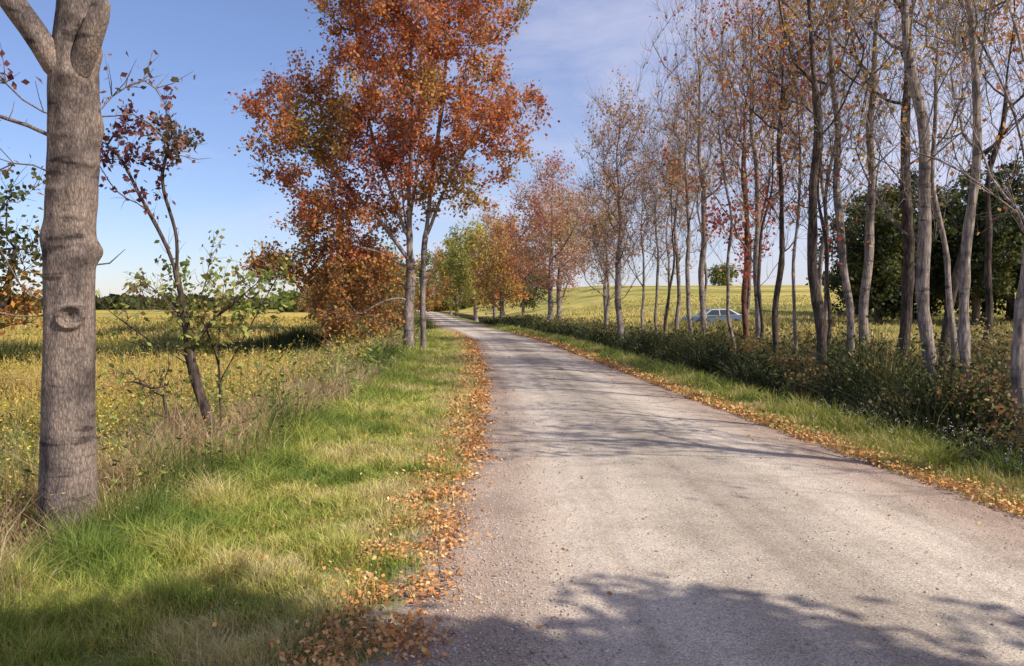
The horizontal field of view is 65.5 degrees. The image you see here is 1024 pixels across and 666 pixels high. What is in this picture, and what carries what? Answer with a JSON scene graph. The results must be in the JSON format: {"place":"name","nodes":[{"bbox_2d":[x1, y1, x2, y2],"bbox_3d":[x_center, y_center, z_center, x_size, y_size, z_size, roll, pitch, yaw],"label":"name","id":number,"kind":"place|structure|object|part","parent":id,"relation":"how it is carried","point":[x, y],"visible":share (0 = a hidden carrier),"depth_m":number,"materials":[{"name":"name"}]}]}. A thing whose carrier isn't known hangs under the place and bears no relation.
{"place":"outdoors","nodes":[
{"label":"outdoors","id":0,"kind":"place"},
{"bbox_2d":[0,325,490,665],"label":"verge grass","id":1,"kind":"structure","parent":0,"point":[168,540],"depth_m":5.49,"materials":[{"name":"green plant"}]},
{"bbox_2d":[0,0,1023,298],"label":"sky","id":2,"kind":"structure","parent":0,"point":[226,44],"materials":[{"name":"blue"}]},
{"bbox_2d":[1,285,1023,665],"bbox_3d":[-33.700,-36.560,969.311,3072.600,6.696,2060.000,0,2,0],"label":"ground","id":3,"kind":"structure","parent":0,"point":[585,297],"depth_m":6.14,"materials":[{"name":"green plant"}]},
{"bbox_2d":[0,153,45,342],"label":"maple tree","id":4,"kind":"object","parent":3,"relation":"on","point":[8,303],"visible":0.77,"depth_m":13.09,"materials":[{"name":"green plant"}]},
{"bbox_2d":[0,0,207,544],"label":"maple tree","id":5,"kind":"object","parent":3,"relation":"on","point":[68,53],"visible":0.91,"depth_m":5.96,"materials":[{"name":"grey plant"}]},
{"bbox_2d":[0,315,373,543],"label":"goldenrod field","id":6,"kind":"structure","parent":3,"relation":"on","point":[13,375],"depth_m":15.67,"materials":[{"name":"yellow plant"}]},
{"bbox_2d":[95,80,288,444],"bbox_3d":[-3.829,-0.624,9.346,2.536,4.598,1.360,0,2,0],"label":"young tree","id":7,"kind":"object","parent":3,"relation":"on","point":[194,377],"visible":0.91,"depth_m":9.21,"materials":[{"name":"brown plant"}]},
{"bbox_2d":[0,315,419,631],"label":"tall grass","id":8,"kind":"structure","parent":3,"relation":"on","point":[264,415],"depth_m":8.62,"materials":[{"name":"green plant"}]},
{"bbox_2d":[122,253,303,438],"bbox_3d":[-3.576,0.372,9.485,2.159,2.650,0.922,0,2,0],"label":"young tree","id":9,"kind":"object","parent":3,"relation":"on","point":[203,314],"visible":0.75,"depth_m":9.46,"materials":[{"name":"green plant"}]},
{"bbox_2d":[1,292,431,309],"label":"distant woods","id":10,"kind":"object","parent":3,"relation":"on","point":[134,304],"visible":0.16,"depth_m":290.72,"materials":[{"name":"green plant"}]},
{"bbox_2d":[0,314,435,368],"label":"field weeds","id":11,"kind":"object","parent":3,"relation":"on","point":[286,339],"visible":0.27,"depth_m":29.21,"materials":[{"name":"green plant"}]},
{"bbox_2d":[292,268,388,324],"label":"maple tree","id":12,"kind":"object","parent":3,"relation":"on","point":[300,299],"visible":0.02,"depth_m":55.12,"materials":[{"name":"orange plant"}]},
{"bbox_2d":[299,231,426,334],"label":"maple tree","id":13,"kind":"object","parent":3,"relation":"on","point":[395,293],"visible":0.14,"depth_m":35.75,"materials":[{"name":"orange plant"}]},
{"bbox_2d":[225,0,559,349],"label":"maple tree","id":14,"kind":"object","parent":3,"relation":"on","point":[430,90],"visible":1,"depth_m":27.07,"materials":[{"name":"orange plant"}]},
{"bbox_2d":[375,255,425,321],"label":"maple tree","id":15,"kind":"object","parent":3,"relation":"on","point":[415,311],"visible":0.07,"depth_m":59.40,"materials":[{"name":"orange plant"}]},
{"bbox_2d":[270,269,547,311],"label":"distant woods","id":16,"kind":"object","parent":3,"relation":"on","point":[294,294],"visible":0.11,"depth_m":201.47,"materials":[{"name":"green plant"}]},
{"bbox_2d":[404,249,447,311],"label":"maple tree","id":17,"kind":"object","parent":3,"relation":"on","point":[430,304],"visible":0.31,"depth_m":149.18,"materials":[{"name":"green plant"}]},
{"bbox_2d":[426,236,465,314],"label":"maple tree","id":18,"kind":"object","parent":3,"relation":"on","point":[430,271],"visible":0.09,"depth_m":124.16,"materials":[{"name":"green plant"}]},
{"bbox_2d":[428,229,477,315],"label":"maple tree","id":19,"kind":"object","parent":3,"relation":"on","point":[446,291],"visible":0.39,"depth_m":106.95,"materials":[{"name":"green plant"}]},
{"bbox_2d":[441,214,498,321],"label":"maple tree","id":20,"kind":"object","parent":3,"relation":"on","point":[462,278],"visible":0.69,"depth_m":79.09,"materials":[{"name":"green plant"}]},
{"bbox_2d":[460,201,524,317],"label":"maple tree","id":21,"kind":"object","parent":3,"relation":"on","point":[487,217],"visible":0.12,"depth_m":91.03,"materials":[{"name":"orange plant"}]},
{"bbox_2d":[463,213,532,318],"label":"maple tree","id":22,"kind":"object","parent":3,"relation":"on","point":[499,264],"visible":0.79,"depth_m":69.03,"materials":[{"name":"orange plant"}]},
{"bbox_2d":[13,330,1023,665],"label":"fallen leaves","id":23,"kind":"object","parent":3,"relation":"on","point":[469,428],"visible":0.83,"depth_m":6.60,"materials":[{"name":"orange plant"}]},
{"bbox_2d":[503,246,553,316],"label":"maple tree","id":24,"kind":"object","parent":3,"relation":"on","point":[523,303],"visible":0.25,"depth_m":104.50,"materials":[{"name":"orange plant"}]},
{"bbox_2d":[497,147,598,322],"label":"maple tree","id":25,"kind":"object","parent":3,"relation":"on","point":[552,223],"visible":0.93,"depth_m":53.95,"materials":[{"name":"brown plant"}]},
{"bbox_2d":[516,181,600,320],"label":"maple tree","id":26,"kind":"object","parent":3,"relation":"on","point":[559,312],"visible":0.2,"depth_m":61.69,"materials":[{"name":"brown plant"}]},
{"bbox_2d":[566,161,641,323],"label":"maple tree","id":27,"kind":"object","parent":3,"relation":"on","point":[586,217],"visible":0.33,"depth_m":44.74,"materials":[{"name":"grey plant"}]},
{"bbox_2d":[572,178,639,329],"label":"maple tree","id":28,"kind":"object","parent":3,"relation":"on","point":[607,287],"visible":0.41,"depth_m":40.85,"materials":[{"name":"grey plant"}]},
{"bbox_2d":[587,326,626,338],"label":"wild shrub","id":29,"kind":"object","parent":3,"relation":"on","point":[608,331],"visible":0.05,"depth_m":35.95,"materials":[{"name":"green plant"}]},
{"bbox_2d":[552,66,679,340],"bbox_3d":[4.550,-4.955,32.746,4.753,11.949,4.855,-1,2,-27],"label":"maple tree","id":30,"kind":"object","parent":3,"relation":"on","point":[622,228],"visible":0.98,"depth_m":32.61,"materials":[{"name":"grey plant"}]},
{"bbox_2d":[603,139,675,331],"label":"maple tree","id":31,"kind":"object","parent":3,"relation":"on","point":[643,285],"visible":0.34,"depth_m":37.80,"materials":[{"name":"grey plant"}]},
{"bbox_2d":[620,113,693,331],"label":"maple tree","id":32,"kind":"object","parent":3,"relation":"on","point":[657,288],"visible":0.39,"depth_m":35.87,"materials":[{"name":"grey plant"}]},
{"bbox_2d":[644,135,696,331],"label":"maple tree","id":33,"kind":"object","parent":3,"relation":"on","point":[669,269],"visible":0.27,"depth_m":37.83,"materials":[{"name":"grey plant"}]},
{"bbox_2d":[634,92,716,336],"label":"maple tree","id":34,"kind":"object","parent":3,"relation":"on","point":[672,226],"visible":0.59,"depth_m":32.79,"materials":[{"name":"brown plant"}]},
{"bbox_2d":[631,80,723,333],"bbox_3d":[7.032,-5.112,33.781,4.405,11.818,4.051,2,3,38],"label":"maple tree","id":35,"kind":"object","parent":3,"relation":"on","point":[677,312],"visible":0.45,"depth_m":33.74,"materials":[{"name":"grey plant"}]},
{"bbox_2d":[662,323,717,345],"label":"wild shrub","id":36,"kind":"object","parent":3,"relation":"on","point":[674,332],"visible":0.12,"depth_m":29.35,"materials":[{"name":"green plant"}]},
{"bbox_2d":[625,13,758,333],"bbox_3d":[6.835,-5.783,30.794,5.260,13.304,4.484,0,2,0],"label":"maple tree","id":37,"kind":"object","parent":3,"relation":"on","point":[687,274],"visible":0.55,"depth_m":30.75,"materials":[{"name":"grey plant"}]},
{"bbox_2d":[624,0,766,334],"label":"maple tree","id":38,"kind":"object","parent":3,"relation":"on","point":[702,257],"visible":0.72,"depth_m":28.72,"materials":[{"name":"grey plant"}]},
{"bbox_2d":[658,60,749,296],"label":"maple tree","id":39,"kind":"object","parent":3,"relation":"on","point":[705,265],"visible":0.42,"depth_m":31.29,"materials":[{"name":"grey plant"}]},
{"bbox_2d":[680,309,741,323],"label":"parked car","id":40,"kind":"object","parent":3,"relation":"on","point":[712,314],"visible":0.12,"depth_m":59.22,"materials":[{"name":"silver metal"}]},
{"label":"window","id":41,"kind":"part","parent":40,"relation":"part of","materials":[{"name":"grey glass"}]},
{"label":"window","id":42,"kind":"part","parent":40,"relation":"part of","materials":[{"name":"grey glass"}]},
{"bbox_2d":[663,3,769,350],"bbox_3d":[6.400,-4.691,24.889,3.405,11.782,3.503,2,3,36],"label":"maple tree","id":43,"kind":"object","parent":3,"relation":"on","point":[727,268],"visible":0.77,"depth_m":24.61,"materials":[{"name":"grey plant"}]},
{"bbox_2d":[704,262,738,285],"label":"maple tree","id":44,"kind":"object","parent":3,"relation":"on","point":[718,277],"visible":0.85,"depth_m":148.84,"materials":[{"name":"green plant"}]},
{"bbox_2d":[649,316,812,328],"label":"meadow weeds","id":45,"kind":"object","parent":3,"relation":"on","point":[768,322],"visible":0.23,"depth_m":55.88,"materials":[{"name":"green plant"}]},
{"bbox_2d":[710,315,768,346],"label":"wild shrub","id":46,"kind":"object","parent":3,"relation":"on","point":[725,330],"visible":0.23,"depth_m":26.67,"materials":[{"name":"green plant"}]},
{"bbox_2d":[675,0,804,347],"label":"maple tree","id":47,"kind":"object","parent":3,"relation":"on","point":[745,271],"visible":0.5,"depth_m":25.80,"materials":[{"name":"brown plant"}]},
{"bbox_2d":[659,0,826,344],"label":"maple tree","id":48,"kind":"object","parent":3,"relation":"on","point":[755,266],"visible":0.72,"depth_m":23.83,"materials":[{"name":"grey plant"}]},
{"bbox_2d":[481,294,1012,390],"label":"meadow grass","id":49,"kind":"structure","parent":3,"relation":"on","point":[893,329],"depth_m":72.93,"materials":[{"name":"plant"}]},
{"bbox_2d":[675,0,818,317],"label":"maple tree","id":50,"kind":"object","parent":3,"relation":"on","point":[749,286],"visible":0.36,"depth_m":26.80,"materials":[{"name":"brown plant"}]},
{"bbox_2d":[481,310,1023,471],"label":"roadside weeds","id":51,"kind":"object","parent":3,"relation":"on","point":[709,352],"visible":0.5,"depth_m":14.53,"materials":[{"name":"green plant"}]},
{"bbox_2d":[482,323,1023,517],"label":"verge grass","id":52,"kind":"structure","parent":3,"relation":"on","point":[896,440],"depth_m":10.65,"materials":[{"name":"green plant"}]},
{"bbox_2d":[725,328,792,359],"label":"wild shrub","id":53,"kind":"object","parent":3,"relation":"on","point":[741,344],"visible":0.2,"depth_m":22.55,"materials":[{"name":"green plant"}]},
{"bbox_2d":[692,0,854,360],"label":"maple tree","id":54,"kind":"object","parent":3,"relation":"on","point":[779,278],"visible":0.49,"depth_m":20.35,"materials":[{"name":"brown plant"}]},
{"bbox_2d":[723,2,831,348],"bbox_3d":[7.961,-4.529,23.813,3.374,11.554,2.896,-1,2,-23],"label":"maple tree","id":55,"kind":"object","parent":3,"relation":"on","point":[759,265],"visible":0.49,"depth_m":23.55,"materials":[{"name":"brown plant"}]},
{"bbox_2d":[729,37,825,340],"bbox_3d":[8.722,-4.906,26.393,3.252,11.924,3.654,2,3,40],"label":"maple tree","id":56,"kind":"object","parent":3,"relation":"on","point":[774,175],"visible":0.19,"depth_m":26.41,"materials":[{"name":"brown plant"}]},
{"bbox_2d":[753,346,815,380],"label":"wild shrub","id":57,"kind":"object","parent":3,"relation":"on","point":[785,359],"visible":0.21,"depth_m":17.64,"materials":[{"name":"green plant"}]},
{"bbox_2d":[726,0,848,362],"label":"maple tree","id":58,"kind":"object","parent":3,"relation":"on","point":[793,264],"visible":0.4,"depth_m":19.89,"materials":[{"name":"grey plant"}]},
{"bbox_2d":[770,358,847,405],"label":"wild shrub","id":59,"kind":"object","parent":3,"relation":"on","point":[802,383],"visible":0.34,"depth_m":14.97,"materials":[{"name":"green plant"}]},
{"bbox_2d":[725,0,900,360],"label":"maple tree","id":60,"kind":"object","parent":3,"relation":"on","point":[841,246],"visible":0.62,"depth_m":18.04,"materials":[{"name":"grey plant"}]},
{"bbox_2d":[727,0,903,352],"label":"maple tree","id":61,"kind":"object","parent":3,"relation":"on","point":[826,261],"visible":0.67,"depth_m":18.17,"materials":[{"name":"brown plant"}]},
{"bbox_2d":[743,0,898,289],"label":"maple tree","id":62,"kind":"object","parent":3,"relation":"on","point":[820,260],"visible":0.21,"depth_m":20.87,"materials":[{"name":"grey plant"}]},
{"bbox_2d":[713,0,934,380],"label":"maple tree","id":63,"kind":"object","parent":3,"relation":"on","point":[817,303],"visible":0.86,"depth_m":16.79,"materials":[{"name":"brown plant"}]},
{"bbox_2d":[780,313,880,357],"bbox_3d":[8.590,0.360,21.567,2.682,1.790,2.144,0,2,0],"label":"wild shrub","id":64,"kind":"object","parent":3,"relation":"on","point":[805,333],"visible":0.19,"depth_m":21.62,"materials":[{"name":"green plant"}]},
{"bbox_2d":[762,0,915,355],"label":"maple tree","id":65,"kind":"object","parent":3,"relation":"on","point":[804,140],"visible":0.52,"depth_m":18.38,"materials":[{"name":"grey plant"}]},
{"bbox_2d":[817,190,881,315],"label":"maple tree","id":66,"kind":"object","parent":3,"relation":"on","point":[850,213],"visible":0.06,"depth_m":75.97,"materials":[{"name":"brown plant"}]},
{"bbox_2d":[806,332,895,362],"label":"wild shrub","id":67,"kind":"object","parent":3,"relation":"on","point":[837,340],"visible":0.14,"depth_m":18.50,"materials":[{"name":"green plant"}]},
{"bbox_2d":[757,0,970,353],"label":"maple tree","id":68,"kind":"object","parent":3,"relation":"on","point":[863,305],"visible":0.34,"depth_m":18.89,"materials":[{"name":"grey plant"}]},
{"bbox_2d":[830,177,917,324],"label":"maple tree","id":69,"kind":"object","parent":3,"relation":"on","point":[887,267],"visible":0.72,"depth_m":60.82,"materials":[{"name":"green plant"}]},
{"bbox_2d":[828,327,947,380],"bbox_3d":[7.431,0.777,15.668,2.287,1.824,1.989,0,2,0],"label":"wild shrub","id":70,"kind":"object","parent":3,"relation":"on","point":[891,352],"visible":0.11,"depth_m":15.50,"materials":[{"name":"green plant"}]},
{"bbox_2d":[827,355,950,400],"bbox_3d":[6.572,1.022,13.676,2.222,1.274,1.731,0,2,0],"label":"wild shrub","id":71,"kind":"object","parent":3,"relation":"on","point":[849,379],"visible":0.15,"depth_m":13.62,"materials":[{"name":"green plant"}]},
{"bbox_2d":[784,0,1005,367],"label":"maple tree","id":72,"kind":"object","parent":3,"relation":"on","point":[907,277],"visible":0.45,"depth_m":17.82,"materials":[{"name":"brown plant"}]},
{"bbox_2d":[771,0,1023,386],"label":"maple tree","id":73,"kind":"object","parent":3,"relation":"on","point":[923,240],"visible":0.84,"depth_m":13.86,"materials":[{"name":"grey plant"}]},
{"bbox_2d":[805,269,992,284],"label":"distant woods","id":74,"kind":"object","parent":3,"relation":"on","point":[833,275],"visible":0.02,"depth_m":189.01,"materials":[{"name":"green plant"}]},
{"bbox_2d":[793,0,1010,381],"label":"maple tree","id":75,"kind":"object","parent":3,"relation":"on","point":[948,287],"visible":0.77,"depth_m":14.09,"materials":[{"name":"grey plant"}]},
{"bbox_2d":[859,168,965,322],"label":"maple tree","id":76,"kind":"object","parent":3,"relation":"on","point":[934,280],"visible":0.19,"depth_m":62.30,"materials":[{"name":"green plant"}]},
{"bbox_2d":[814,399,1021,469],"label":"white asters","id":77,"kind":"object","parent":3,"relation":"on","point":[938,430],"visible":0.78,"depth_m":9.31,"materials":[{"name":"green plant"}]},
{"bbox_2d":[850,365,987,427],"bbox_3d":[5.864,1.204,11.450,1.958,1.457,1.456,0,2,0],"label":"wild shrub","id":78,"kind":"object","parent":3,"relation":"on","point":[884,406],"visible":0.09,"depth_m":11.45,"materials":[{"name":"green plant"}]},
{"bbox_2d":[875,175,974,316],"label":"maple tree","id":79,"kind":"object","parent":3,"relation":"on","point":[935,308],"visible":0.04,"depth_m":70.85,"materials":[{"name":"green plant"}]},
{"bbox_2d":[839,0,1023,394],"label":"maple tree","id":80,"kind":"object","parent":3,"relation":"on","point":[963,330],"visible":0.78,"depth_m":11.90,"materials":[{"name":"grey plant"}]},
{"bbox_2d":[849,0,1023,465],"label":"maple tree","id":81,"kind":"object","parent":3,"relation":"on","point":[1017,360],"visible":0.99,"depth_m":9.51,"materials":[{"name":"grey plant"}]},
{"bbox_2d":[864,0,1023,378],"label":"maple tree","id":82,"kind":"object","parent":3,"relation":"on","point":[945,324],"visible":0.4,"depth_m":15.48,"materials":[{"name":"grey plant"}]},
{"bbox_2d":[892,314,1009,369],"bbox_3d":[9.231,0.485,16.649,2.646,1.940,2.104,0,2,0],"label":"wild shrub","id":83,"kind":"object","parent":3,"relation":"on","point":[938,340],"visible":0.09,"depth_m":16.64,"materials":[{"name":"green plant"}]},
{"bbox_2d":[918,339,1015,440],"bbox_3d":[6.516,0.940,10.690,2.184,1.743,1.990,0,2,0],"label":"wild shrub","id":84,"kind":"object","parent":3,"relation":"on","point":[987,378],"visible":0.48,"depth_m":10.57,"materials":[{"name":"green plant"}]},
{"bbox_2d":[936,315,1011,383],"bbox_3d":[8.402,0.617,13.557,2.056,1.972,2.118,0,2,0],"label":"wild shrub","id":85,"kind":"object","parent":3,"relation":"on","point":[982,342],"visible":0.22,"depth_m":13.66,"materials":[{"name":"green plant"}]},
{"bbox_2d":[929,176,1023,325],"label":"maple tree","id":86,"kind":"object","parent":3,"relation":"on","point":[1001,278],"visible":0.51,"depth_m":59.65,"materials":[{"name":"pale grey bark"},{"name":"leaf foliage"}]},
{"bbox_2d":[929,0,1023,362],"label":"maple tree","id":87,"kind":"object","parent":3,"relation":"on","point":[988,273],"visible":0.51,"depth_m":16.37,"materials":[{"name":"grey plant"}]},
{"bbox_2d":[931,386,1023,465],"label":"wild shrub","id":88,"kind":"object","parent":3,"relation":"on","point":[978,442],"visible":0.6,"depth_m":8.60,"materials":[{"name":"green plant"}]},
{"bbox_2d":[947,325,1011,422],"bbox_3d":[7.554,0.772,11.774,2.129,1.962,1.790,1,2,18],"label":"wild shrub","id":89,"kind":"object","parent":3,"relation":"on","point":[994,353],"visible":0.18,"depth_m":11.65,"materials":[{"name":"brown plant"}]},
{"bbox_2d":[937,149,1023,315],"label":"maple tree","id":90,"kind":"object","parent":3,"relation":"on","point":[965,182],"visible":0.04,"depth_m":73.29,"materials":[{"name":"brown plant"}]},
{"bbox_2d":[950,148,1023,322],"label":"maple tree","id":91,"kind":"object","parent":3,"relation":"on","point":[1009,308],"visible":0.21,"depth_m":63.23,"materials":[{"name":"green plant"}]},
{"bbox_2d":[401,310,1023,665],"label":"road","id":92,"kind":"structure","parent":0,"point":[570,390],"depth_m":5.48,"materials":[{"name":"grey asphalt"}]}
]}

